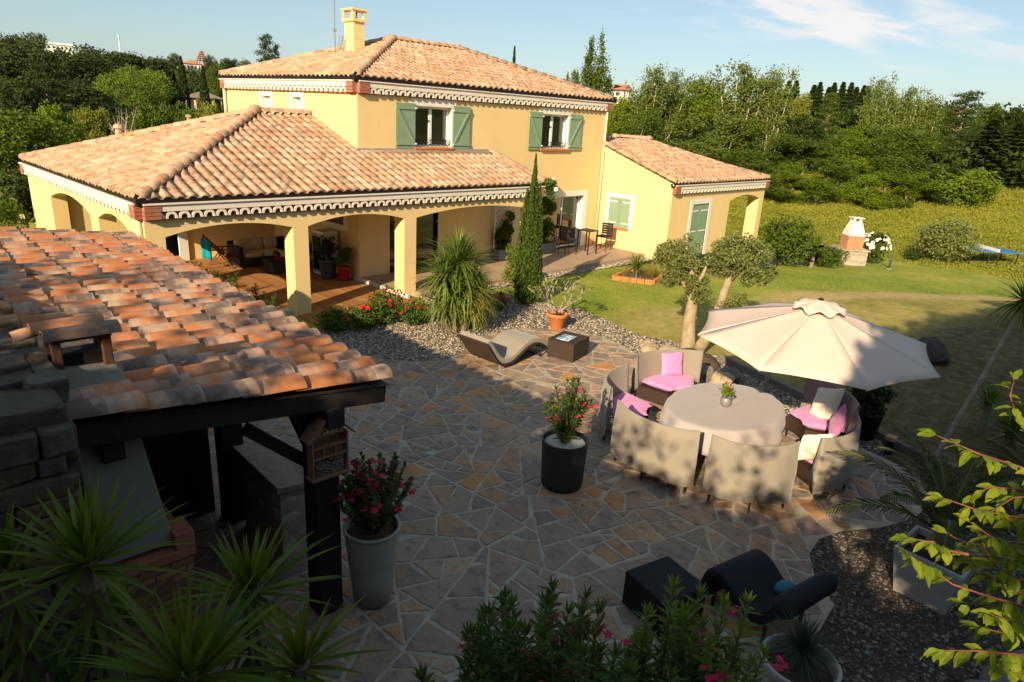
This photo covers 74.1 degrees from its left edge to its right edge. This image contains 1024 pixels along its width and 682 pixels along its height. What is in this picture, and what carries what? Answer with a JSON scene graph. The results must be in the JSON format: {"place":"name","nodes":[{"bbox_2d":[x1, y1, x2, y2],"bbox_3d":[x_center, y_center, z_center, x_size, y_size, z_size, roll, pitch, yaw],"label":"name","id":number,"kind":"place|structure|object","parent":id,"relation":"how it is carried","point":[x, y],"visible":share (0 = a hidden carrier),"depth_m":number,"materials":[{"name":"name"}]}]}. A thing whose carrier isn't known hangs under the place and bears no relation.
{"place":"outdoors","nodes":[
{"label":"outdoors","id":0,"kind":"place"},
{"bbox_2d":[187,256,429,326],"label":"deck floor","id":1,"kind":"structure","parent":0,"point":[327,294],"depth_m":18.37,"materials":[{"name":"orange tile"}]},
{"bbox_2d":[226,235,312,268],"bbox_3d":[-7.160,-2.653,20.396,2.050,0.760,1.950,20,25,41],"label":"corner sofa","id":2,"kind":"object","parent":1,"relation":"on","point":[256,249],"visible":0.69,"depth_m":20.37,"materials":[{"name":"wicker"}]},
{"bbox_2d":[0,55,1023,514],"bbox_3d":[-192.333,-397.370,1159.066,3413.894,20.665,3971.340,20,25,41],"label":"ground","id":3,"kind":"structure","parent":0,"point":[936,403],"depth_m":18.75,"materials":[{"name":"green plant"}]},
{"bbox_2d":[0,169,34,227],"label":"broadleaf tree","id":4,"kind":"object","parent":3,"relation":"on","point":[25,198],"visible":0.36,"depth_m":31.46,"materials":[{"name":"green plant"}]},
{"bbox_2d":[0,73,43,133],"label":"broadleaf tree","id":5,"kind":"object","parent":3,"relation":"on","point":[28,94],"visible":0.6,"depth_m":68.88,"materials":[{"name":"green plant"}]},
{"bbox_2d":[0,500,66,681],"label":"yucca","id":6,"kind":"object","parent":3,"relation":"on","point":[20,623],"visible":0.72,"depth_m":3.55,"materials":[{"name":"green plant"}]},
{"bbox_2d":[0,44,75,108],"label":"broadleaf tree","id":7,"kind":"object","parent":3,"relation":"on","point":[10,66],"visible":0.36,"depth_m":87.64,"materials":[{"name":"green plant"}]},
{"bbox_2d":[0,107,79,192],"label":"broadleaf tree","id":8,"kind":"object","parent":3,"relation":"on","point":[13,145],"visible":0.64,"depth_m":40.40,"materials":[{"name":"green plant"}]},
{"bbox_2d":[21,55,86,139],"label":"broadleaf tree","id":9,"kind":"object","parent":3,"relation":"on","point":[47,79],"visible":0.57,"depth_m":72.15,"materials":[{"name":"green plant"}]},
{"bbox_2d":[32,99,90,144],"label":"broadleaf tree","id":10,"kind":"object","parent":3,"relation":"on","point":[49,113],"visible":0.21,"depth_m":52.75,"materials":[{"name":"green plant"}]},
{"bbox_2d":[43,648,96,681],"bbox_3d":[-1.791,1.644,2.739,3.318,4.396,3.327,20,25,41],"label":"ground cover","id":11,"kind":"object","parent":3,"relation":"on","point":[53,664],"visible":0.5,"depth_m":3.38,"materials":[{"name":"green plant"}]},
{"bbox_2d":[56,52,124,87],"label":"broadleaf tree","id":12,"kind":"object","parent":3,"relation":"on","point":[89,66],"visible":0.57,"depth_m":118.46,"materials":[{"name":"green plant"}]},
{"bbox_2d":[72,105,110,138],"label":"broadleaf tree","id":13,"kind":"object","parent":3,"relation":"on","point":[90,120],"visible":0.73,"depth_m":63.55,"materials":[{"name":"green plant"}]},
{"bbox_2d":[0,469,200,681],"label":"yucca","id":14,"kind":"object","parent":3,"relation":"on","point":[82,538],"visible":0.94,"depth_m":3.39,"materials":[{"name":"green plant"}]},
{"bbox_2d":[40,569,193,678],"bbox_3d":[-2.278,2.274,4.055,0.855,1.915,0.782,20,25,41],"label":"yucca","id":15,"kind":"object","parent":3,"relation":"on","point":[123,611],"visible":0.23,"depth_m":3.92,"materials":[{"name":"green plant"}]},
{"bbox_2d":[92,63,178,114],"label":"broadleaf tree","id":16,"kind":"object","parent":3,"relation":"on","point":[162,93],"visible":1,"depth_m":88.44,"materials":[{"name":"green plant"}]},
{"bbox_2d":[0,31,331,96],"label":"distant wood","id":17,"kind":"object","parent":3,"relation":"on","point":[193,76],"visible":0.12,"depth_m":174.04,"materials":[{"name":"green plant"}]},
{"bbox_2d":[68,570,318,681],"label":"yucca","id":18,"kind":"object","parent":3,"relation":"on","point":[187,656],"visible":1,"depth_m":3.10,"materials":[{"name":"green plant"}]},
{"bbox_2d":[131,510,343,681],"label":"yucca","id":19,"kind":"object","parent":3,"relation":"on","point":[246,568],"visible":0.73,"depth_m":3.70,"materials":[{"name":"green plant"}]},
{"bbox_2d":[206,592,389,681],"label":"yucca","id":20,"kind":"object","parent":3,"relation":"on","point":[298,653],"visible":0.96,"depth_m":3.28,"materials":[{"name":"green plant"}]},
{"bbox_2d":[18,0,770,316],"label":"house","id":21,"kind":"structure","parent":3,"relation":"on","point":[381,183],"depth_m":19.31,"materials":[{"name":"paint"}]},
{"bbox_2d":[390,213,435,271],"bbox_3d":[-3.011,-3.142,20.422,0.050,1.960,1.800,20,25,41],"label":"porch door","id":22,"kind":"structure","parent":21,"relation":"in","point":[426,224],"depth_m":20.73,"materials":[{"name":"black"}]},
{"bbox_2d":[394,93,455,149],"bbox_3d":[-2.483,-6.309,19.978,0.750,1.720,1.980,20,25,41],"label":"window","id":23,"kind":"structure","parent":21,"relation":"in","point":[434,117],"depth_m":19.93,"materials":[{"name":"white paint"}]},
{"bbox_2d":[532,105,572,150],"bbox_3d":[1.284,-7.313,23.657,0.750,1.720,2.000,20,25,41],"label":"window","id":24,"kind":"structure","parent":21,"relation":"in","point":[556,121],"depth_m":23.65,"materials":[{"name":"white paint"}]},
{"bbox_2d":[540,190,587,247],"bbox_3d":[1.593,-4.530,25.149,0.664,2.400,2.980,20,25,41],"label":"sliding door","id":25,"kind":"structure","parent":21,"relation":"in","point":[571,210],"depth_m":25.54,"materials":[{"name":"white paint"}]},
{"bbox_2d":[604,192,634,230],"bbox_3d":[4.046,-4.893,25.635,1.280,1.312,0.130,20,25,41],"label":"window","id":26,"kind":"structure","parent":21,"relation":"in","point":[620,212],"depth_m":25.63,"materials":[{"name":"green paint"}]},
{"bbox_2d":[410,599,532,681],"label":"oleander","id":27,"kind":"object","parent":3,"relation":"on","point":[483,674],"visible":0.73,"depth_m":3.90,"materials":[{"name":"green plant"}]},
{"bbox_2d":[361,244,644,296],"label":"terrace floor","id":28,"kind":"structure","parent":3,"relation":"on","point":[556,262],"depth_m":22.77,"materials":[{"name":"tile"}]},
{"bbox_2d":[491,205,514,260],"bbox_3d":[-0.261,-3.776,22.600,0.607,2.102,0.874,20,25,41],"label":"trellis planter","id":29,"kind":"object","parent":28,"relation":"on","point":[502,236],"visible":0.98,"depth_m":22.55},
{"bbox_2d":[540,177,558,253],"bbox_3d":[1.235,-4.450,24.022,0.703,2.648,1.005,10,19,19],"label":"trellis planter","id":30,"kind":"object","parent":28,"relation":"on","point":[549,205],"visible":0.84,"depth_m":23.92,"materials":[{"name":"plant"}]},
{"bbox_2d":[520,596,639,681],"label":"oleander","id":31,"kind":"object","parent":3,"relation":"on","point":[577,669],"visible":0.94,"depth_m":3.77,"materials":[{"name":"green plant"}]},
{"bbox_2d":[575,28,619,126],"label":"poplar tree","id":32,"kind":"object","parent":3,"relation":"on","point":[590,80],"visible":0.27,"depth_m":91.78,"materials":[{"name":"green plant"}]},
{"bbox_2d":[222,258,1018,514],"bbox_3d":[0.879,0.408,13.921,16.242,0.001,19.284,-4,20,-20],"label":"gravel bed","id":33,"kind":"object","parent":3,"relation":"on","point":[864,444],"visible":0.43,"depth_m":15.14,"materials":[{"name":"grey gravel"}]},
{"bbox_2d":[404,223,504,337],"bbox_3d":[-1.197,-1.395,15.278,2.395,2.553,2.458,20,25,41],"label":"cordyline","id":34,"kind":"object","parent":33,"relation":"on","point":[459,299],"visible":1,"depth_m":14.94,"materials":[{"name":"green plant"}]},
{"bbox_2d":[514,152,542,303],"bbox_3d":[0.484,-2.853,17.507,0.767,3.900,0.744,20,25,41],"label":"cypress","id":35,"kind":"object","parent":33,"relation":"on","point":[528,257],"visible":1,"depth_m":17.43,"materials":[{"name":"green plant"}]},
{"bbox_2d":[527,273,594,328],"bbox_3d":[1.177,-0.873,15.847,1.445,1.244,1.901,20,25,41],"label":"potted plant","id":36,"kind":"object","parent":33,"relation":"on","point":[557,319],"visible":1,"depth_m":15.90,"materials":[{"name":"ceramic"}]},
{"bbox_2d":[651,231,780,351],"bbox_3d":[4.169,-1.012,14.514,2.792,2.875,1.187,20,25,41],"label":"olive tree","id":37,"kind":"object","parent":33,"relation":"on","point":[737,259],"visible":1,"depth_m":14.27,"materials":[{"name":"green plant"}]},
{"bbox_2d":[719,354,959,474],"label":"border kerb","id":38,"kind":"structure","parent":33,"relation":"on","point":[899,445],"depth_m":12.81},
{"bbox_2d":[849,385,896,440],"bbox_3d":[5.826,1.081,11.104,0.742,1.025,0.593,20,25,41],"label":"dark pot","id":39,"kind":"object","parent":33,"relation":"on","point":[872,413],"visible":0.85,"depth_m":10.96,"materials":[{"name":"black"}]},
{"bbox_2d":[622,104,666,169],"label":"tree","id":40,"kind":"object","parent":3,"relation":"on","point":[648,124],"visible":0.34,"depth_m":65.18,"materials":[{"name":"green plant"}]},
{"bbox_2d":[623,62,674,140],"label":"aspen tree","id":41,"kind":"object","parent":3,"relation":"on","point":[646,97],"visible":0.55,"depth_m":71.54,"materials":[{"name":"green plant"}]},
{"bbox_2d":[614,652,709,681],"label":"oleander","id":42,"kind":"object","parent":3,"relation":"on","point":[630,668],"visible":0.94,"depth_m":3.62,"materials":[{"name":"green plant"}]},
{"bbox_2d":[650,64,693,140],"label":"aspen tree","id":43,"kind":"object","parent":3,"relation":"on","point":[673,106],"visible":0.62,"depth_m":73.19,"materials":[{"name":"green plant"}]},
{"bbox_2d":[655,109,713,150],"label":"tree","id":44,"kind":"object","parent":3,"relation":"on","point":[684,127],"visible":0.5,"depth_m":62.04,"materials":[{"name":"green plant"}]},
{"bbox_2d":[679,73,724,127],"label":"broadleaf tree","id":45,"kind":"object","parent":3,"relation":"on","point":[700,91],"visible":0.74,"depth_m":75.48,"materials":[{"name":"green plant"}]},
{"bbox_2d":[660,589,787,681],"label":"oleander","id":46,"kind":"object","parent":3,"relation":"on","point":[726,672],"visible":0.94,"depth_m":4.02,"materials":[{"name":"green plant"}]},
{"bbox_2d":[688,113,760,157],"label":"tree","id":47,"kind":"object","parent":3,"relation":"on","point":[732,134],"visible":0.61,"depth_m":61.49,"materials":[{"name":"green plant"}]},
{"bbox_2d":[701,55,784,147],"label":"aspen tree","id":48,"kind":"object","parent":3,"relation":"on","point":[728,107],"visible":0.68,"depth_m":63.62,"materials":[{"name":"green plant"}]},
{"bbox_2d":[489,253,1015,379],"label":"grass","id":49,"kind":"structure","parent":3,"relation":"on","point":[880,289],"depth_m":22.21,"materials":[{"name":"green plant"}]},
{"bbox_2d":[757,63,802,149],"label":"aspen tree","id":50,"kind":"object","parent":3,"relation":"on","point":[774,118],"visible":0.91,"depth_m":63.49,"materials":[{"name":"green plant"}]},
{"bbox_2d":[757,212,819,266],"bbox_3d":[12.314,-4.562,30.592,3.086,2.358,2.734,8,19,13],"label":"photinia bush","id":51,"kind":"object","parent":3,"relation":"on","point":[784,239],"visible":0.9,"depth_m":30.14,"materials":[{"name":"green plant"}]},
{"bbox_2d":[768,134,844,174],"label":"tree","id":52,"kind":"object","parent":3,"relation":"on","point":[814,149],"visible":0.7,"depth_m":56.88,"materials":[{"name":"green plant"}]},
{"bbox_2d":[779,114,841,168],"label":"tree","id":53,"kind":"object","parent":3,"relation":"on","point":[798,126],"visible":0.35,"depth_m":64.58,"materials":[{"name":"green plant"}]},
{"bbox_2d":[607,122,1023,190],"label":"wood undergrowth","id":54,"kind":"object","parent":3,"relation":"on","point":[960,161],"visible":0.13,"depth_m":54.69,"materials":[{"name":"green plant"}]},
{"bbox_2d":[790,177,848,205],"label":"tree","id":55,"kind":"object","parent":3,"relation":"on","point":[820,189],"visible":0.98,"depth_m":49.67,"materials":[{"name":"green plant"}]},
{"bbox_2d":[813,156,871,188],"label":"tree","id":56,"kind":"object","parent":3,"relation":"on","point":[840,168],"visible":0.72,"depth_m":52.07,"materials":[{"name":"green plant"}]},
{"bbox_2d":[829,216,870,265],"bbox_3d":[16.804,-4.936,33.642,1.472,2.392,1.251,2,18,-2],"label":"garden barbecue","id":57,"kind":"object","parent":3,"relation":"on","point":[852,239],"visible":0.91,"depth_m":33.30,"materials":[{"name":"concrete"}]},
{"bbox_2d":[822,134,877,175],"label":"tree","id":58,"kind":"object","parent":3,"relation":"on","point":[854,150],"visible":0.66,"depth_m":56.62,"materials":[{"name":"green plant"}]},
{"bbox_2d":[687,173,1023,279],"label":"tall weeds","id":59,"kind":"object","parent":3,"relation":"on","point":[998,235],"visible":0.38,"depth_m":45.96,"materials":[{"name":"green plant"}]},
{"bbox_2d":[839,171,896,209],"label":"tree","id":60,"kind":"object","parent":3,"relation":"on","point":[860,190],"visible":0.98,"depth_m":49.18,"materials":[{"name":"green plant"}]},
{"bbox_2d":[855,71,898,142],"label":"aspen tree","id":61,"kind":"object","parent":3,"relation":"on","point":[874,114],"visible":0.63,"depth_m":61.88,"materials":[{"name":"green plant"}]},
{"bbox_2d":[864,135,932,173],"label":"tree","id":62,"kind":"object","parent":3,"relation":"on","point":[885,147],"visible":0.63,"depth_m":55.08,"materials":[{"name":"green plant"}]},
{"bbox_2d":[874,171,943,209],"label":"tree","id":63,"kind":"object","parent":3,"relation":"on","point":[916,183],"visible":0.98,"depth_m":48.66,"materials":[{"name":"green plant"}]},
{"bbox_2d":[884,84,938,133],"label":"aspen tree","id":64,"kind":"object","parent":3,"relation":"on","point":[905,107],"visible":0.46,"depth_m":63.43,"materials":[{"name":"green plant"}]},
{"bbox_2d":[809,442,1023,681],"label":"gravel bed","id":65,"kind":"object","parent":3,"relation":"on","point":[883,672],"visible":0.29,"depth_m":7.03,"materials":[{"name":"grey gravel"}]},
{"bbox_2d":[753,603,852,681],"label":"spiky plant","id":66,"kind":"object","parent":65,"relation":"on","point":[804,655],"visible":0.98,"depth_m":5.56,"materials":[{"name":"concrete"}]},
{"bbox_2d":[893,525,982,614],"bbox_3d":[4.561,2.503,7.361,0.674,0.560,0.696,-12,24,-39],"label":"concrete planter","id":67,"kind":"object","parent":65,"relation":"on","point":[909,584],"visible":0.67,"depth_m":7.21,"materials":[{"name":"concrete"}]},
{"bbox_2d":[824,418,1023,561],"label":"palm","id":68,"kind":"object","parent":67,"relation":"in","point":[949,522],"visible":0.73,"depth_m":7.24,"materials":[{"name":"green plant"}]},
{"bbox_2d":[892,124,957,173],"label":"tree","id":69,"kind":"object","parent":3,"relation":"on","point":[923,146],"visible":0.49,"depth_m":57.40,"materials":[{"name":"green plant"}]},
{"bbox_2d":[909,216,984,263],"bbox_3d":[23.521,-5.517,36.650,3.284,2.466,3.536,3,18,-1],"label":"round bush","id":70,"kind":"object","parent":3,"relation":"on","point":[946,241],"visible":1,"depth_m":36.04,"materials":[{"name":"green plant"}]},
{"bbox_2d":[889,369,1023,681],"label":"dogwood","id":71,"kind":"object","parent":3,"relation":"on","point":[1006,617],"visible":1,"depth_m":2.44,"materials":[{"name":"green plant"}]},
{"bbox_2d":[932,89,990,160],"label":"conifer tree","id":72,"kind":"object","parent":3,"relation":"on","point":[965,100],"visible":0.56,"depth_m":65.55,"materials":[{"name":"green plant"}]},
{"bbox_2d":[930,163,1003,207],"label":"bush","id":73,"kind":"object","parent":3,"relation":"on","point":[982,189],"visible":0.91,"depth_m":48.23,"materials":[{"name":"green plant"}]},
{"bbox_2d":[924,271,1023,470],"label":"leaning yucca tree","id":74,"kind":"object","parent":3,"relation":"on","point":[1018,306],"visible":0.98,"depth_m":10.97,"materials":[{"name":"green plant"}]},
{"bbox_2d":[949,119,1021,185],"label":"spruce tree","id":75,"kind":"object","parent":3,"relation":"on","point":[992,131],"visible":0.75,"depth_m":52.70,"materials":[{"name":"green plant"}]},
{"bbox_2d":[956,380,1021,435],"bbox_3d":[8.066,1.141,11.444,1.159,1.056,1.178,20,25,41],"label":"yucca","id":76,"kind":"object","parent":3,"relation":"on","point":[992,394],"visible":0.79,"depth_m":11.42,"materials":[{"name":"green plant"}]},
{"bbox_2d":[957,394,1023,463],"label":"yucca","id":77,"kind":"object","parent":3,"relation":"on","point":[1008,439],"visible":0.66,"depth_m":10.41,"materials":[{"name":"green plant"}]},
{"bbox_2d":[972,425,1023,488],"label":"palm seedling","id":78,"kind":"object","parent":3,"relation":"on","point":[1004,455],"visible":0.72,"depth_m":9.39,"materials":[{"name":"green plant"}]},
{"bbox_2d":[974,124,1023,185],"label":"spruce tree","id":79,"kind":"object","parent":3,"relation":"on","point":[1015,135],"visible":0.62,"depth_m":52.71,"materials":[{"name":"green plant"}]},
{"bbox_2d":[0,0,1023,124],"label":"sky","id":80,"kind":"structure","parent":0,"point":[945,47],"materials":[{"name":"blue"}]},
{"bbox_2d":[187,328,929,681],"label":"patio","id":81,"kind":"structure","parent":0,"point":[485,516],"depth_m":8.46,"materials":[{"name":"grey stone"}]},
{"bbox_2d":[0,294,95,681],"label":"stone wall","id":82,"kind":"structure","parent":81,"relation":"on","point":[39,449],"depth_m":4.10,"materials":[{"name":"grey stone"}]},
{"bbox_2d":[79,439,199,674],"bbox_3d":[-3.091,1.721,5.392,0.790,2.450,1.050,-14,25,-41],"label":"built in barbecue","id":83,"kind":"object","parent":81,"relation":"on","point":[133,467],"visible":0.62,"depth_m":5.03,"materials":[{"name":"brick"}]},
{"bbox_2d":[0,226,392,616],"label":"garden shelter","id":84,"kind":"object","parent":81,"relation":"on","point":[198,352],"visible":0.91,"depth_m":6.45,"materials":[{"name":"tile"}]},
{"bbox_2d":[8,313,126,388],"bbox_3d":[-3.159,0.180,4.937,0.704,0.680,0.692,20,25,41],"label":"barbecue chimney","id":85,"kind":"object","parent":84,"relation":"on","point":[94,363],"visible":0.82,"depth_m":4.83,"materials":[{"name":"concrete"}]},
{"bbox_2d":[299,415,355,483],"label":"insect hotel","id":86,"kind":"structure","parent":84,"relation":"attached to","point":[327,454],"depth_m":5.99,"materials":[{"name":"brown wood"}]},
{"bbox_2d":[232,442,307,565],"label":"kitchen wall","id":87,"kind":"structure","parent":81,"relation":"on","point":[273,487],"depth_m":7.26,"materials":[{"name":"stone"}]},
{"bbox_2d":[332,451,420,609],"bbox_3d":[-1.359,1.837,6.604,0.812,1.617,0.840,10,19,19],"label":"zinc planter","id":88,"kind":"object","parent":81,"relation":"on","point":[371,526],"visible":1,"depth_m":6.48,"materials":[{"name":"metal"}]},
{"bbox_2d":[458,329,547,367],"bbox_3d":[-0.124,0.040,13.740,0.849,0.672,1.949,20,25,41],"label":"wave lounger","id":89,"kind":"object","parent":81,"relation":"on","point":[505,348],"visible":0.99,"depth_m":13.54,"materials":[{"name":"wicker"}]},
{"bbox_2d":[457,576,606,681],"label":"oleander","id":90,"kind":"object","parent":81,"relation":"on","point":[548,601],"visible":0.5,"depth_m":4.08,"materials":[{"name":"green plant"}]},
{"bbox_2d":[547,331,589,362],"bbox_3d":[1.177,0.115,14.181,0.610,0.398,0.715,14,21,30],"label":"cube table","id":91,"kind":"object","parent":81,"relation":"on","point":[574,349],"visible":0.99,"depth_m":13.94,"materials":[{"name":"wicker"}]},
{"bbox_2d":[541,376,598,493],"bbox_3d":[0.627,1.184,8.932,0.797,1.608,0.778,20,25,41],"label":"wicker planter","id":92,"kind":"object","parent":81,"relation":"on","point":[564,448],"visible":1,"depth_m":8.84,"materials":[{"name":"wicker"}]},
{"bbox_2d":[597,363,648,442],"bbox_3d":[1.759,0.993,10.739,0.770,0.953,1.240,10,19,19],"label":"covered chair","id":93,"kind":"object","parent":81,"relation":"on","point":[615,381],"visible":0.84,"depth_m":10.47,"materials":[{"name":"fabric"}]},
{"bbox_2d":[610,399,700,494],"bbox_3d":[2.030,1.432,9.463,1.378,0.953,0.811,20,25,41],"label":"covered chair","id":94,"kind":"object","parent":81,"relation":"on","point":[667,454],"visible":1,"depth_m":9.10,"materials":[{"name":"fabric"}]},
{"bbox_2d":[622,556,706,636],"bbox_3d":[1.531,2.566,6.853,0.586,0.408,0.568,-8,21,-30],"label":"covered cube","id":95,"kind":"object","parent":81,"relation":"on","point":[643,582],"visible":0.7,"depth_m":6.76,"materials":[{"name":"black fabric"}]},
{"bbox_2d":[630,349,703,404],"bbox_3d":[2.764,0.682,11.852,1.378,0.953,0.811,-3,19,-17],"label":"covered chair","id":96,"kind":"object","parent":81,"relation":"on","point":[647,364],"visible":0.56,"depth_m":11.87,"materials":[{"name":"wicker"}]},
{"bbox_2d":[617,574,722,681],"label":"oleander","id":97,"kind":"object","parent":81,"relation":"on","point":[640,639],"visible":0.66,"depth_m":4.16,"materials":[{"name":"green plant"}]},
{"bbox_2d":[701,434,799,513],"bbox_3d":[3.087,1.666,8.890,1.157,0.981,0.770,4,18,3],"label":"covered chair","id":98,"kind":"object","parent":81,"relation":"on","point":[740,472],"visible":1,"depth_m":8.61,"materials":[{"name":"fabric"}]},
{"bbox_2d":[701,549,838,643],"bbox_3d":[2.561,2.489,6.839,0.876,0.658,1.044,-9,22,-32],"label":"dark lounger","id":99,"kind":"object","parent":81,"relation":"on","point":[756,571],"visible":0.84,"depth_m":6.75,"materials":[{"name":"black fabric"}]},
{"bbox_2d":[698,298,940,392],"bbox_3d":[3.896,0.585,9.678,2.921,2.669,3.535,-5,20,-23],"label":"parasol","id":100,"kind":"object","parent":81,"relation":"on","point":[821,339],"visible":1,"depth_m":8.51,"materials":[{"name":"fabric"}]},
{"bbox_2d":[785,378,859,437],"bbox_3d":[4.851,1.195,10.663,0.811,0.953,1.378,0,19,-9],"label":"covered chair","id":101,"kind":"object","parent":81,"relation":"on","point":[800,429],"visible":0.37,"depth_m":10.72,"materials":[{"name":"wicker"}]},
{"bbox_2d":[788,405,845,432],"bbox_3d":[4.775,1.216,10.659,0.700,0.139,1.090,0,19,-9],"label":"seat cushion","id":102,"kind":"object","parent":101,"relation":"on","point":[806,417],"visible":0.7,"depth_m":10.49,"materials":[{"name":"pink fabric"}]},
{"bbox_2d":[809,387,844,419],"bbox_3d":[4.891,0.972,10.572,0.314,0.618,0.666,-3,19,-20],"label":"pillow","id":103,"kind":"object","parent":102,"relation":"on","point":[826,403],"visible":0.91,"depth_m":10.47,"materials":[{"name":"beige fabric"}]},
{"bbox_2d":[796,411,860,501],"bbox_3d":[4.384,1.558,9.488,0.811,0.953,1.378,19,24,40],"label":"covered chair","id":104,"kind":"object","parent":81,"relation":"on","point":[828,470],"visible":0.88,"depth_m":9.03,"materials":[{"name":"fabric"}]},
{"bbox_3d":[3.210,1.317,10.388,1.480,0.719,2.000,20,25,41],"label":"dining table","id":105,"kind":"object","parent":81,"relation":"on","visible":0},
{"bbox_2d":[659,383,785,455],"bbox_3d":[3.228,1.141,10.340,1.754,0.385,2.301,20,25,41],"label":"tablecloth","id":106,"kind":"object","parent":105,"relation":"on","point":[751,416],"visible":0.81,"depth_m":9.94,"materials":[{"name":"fabric"}]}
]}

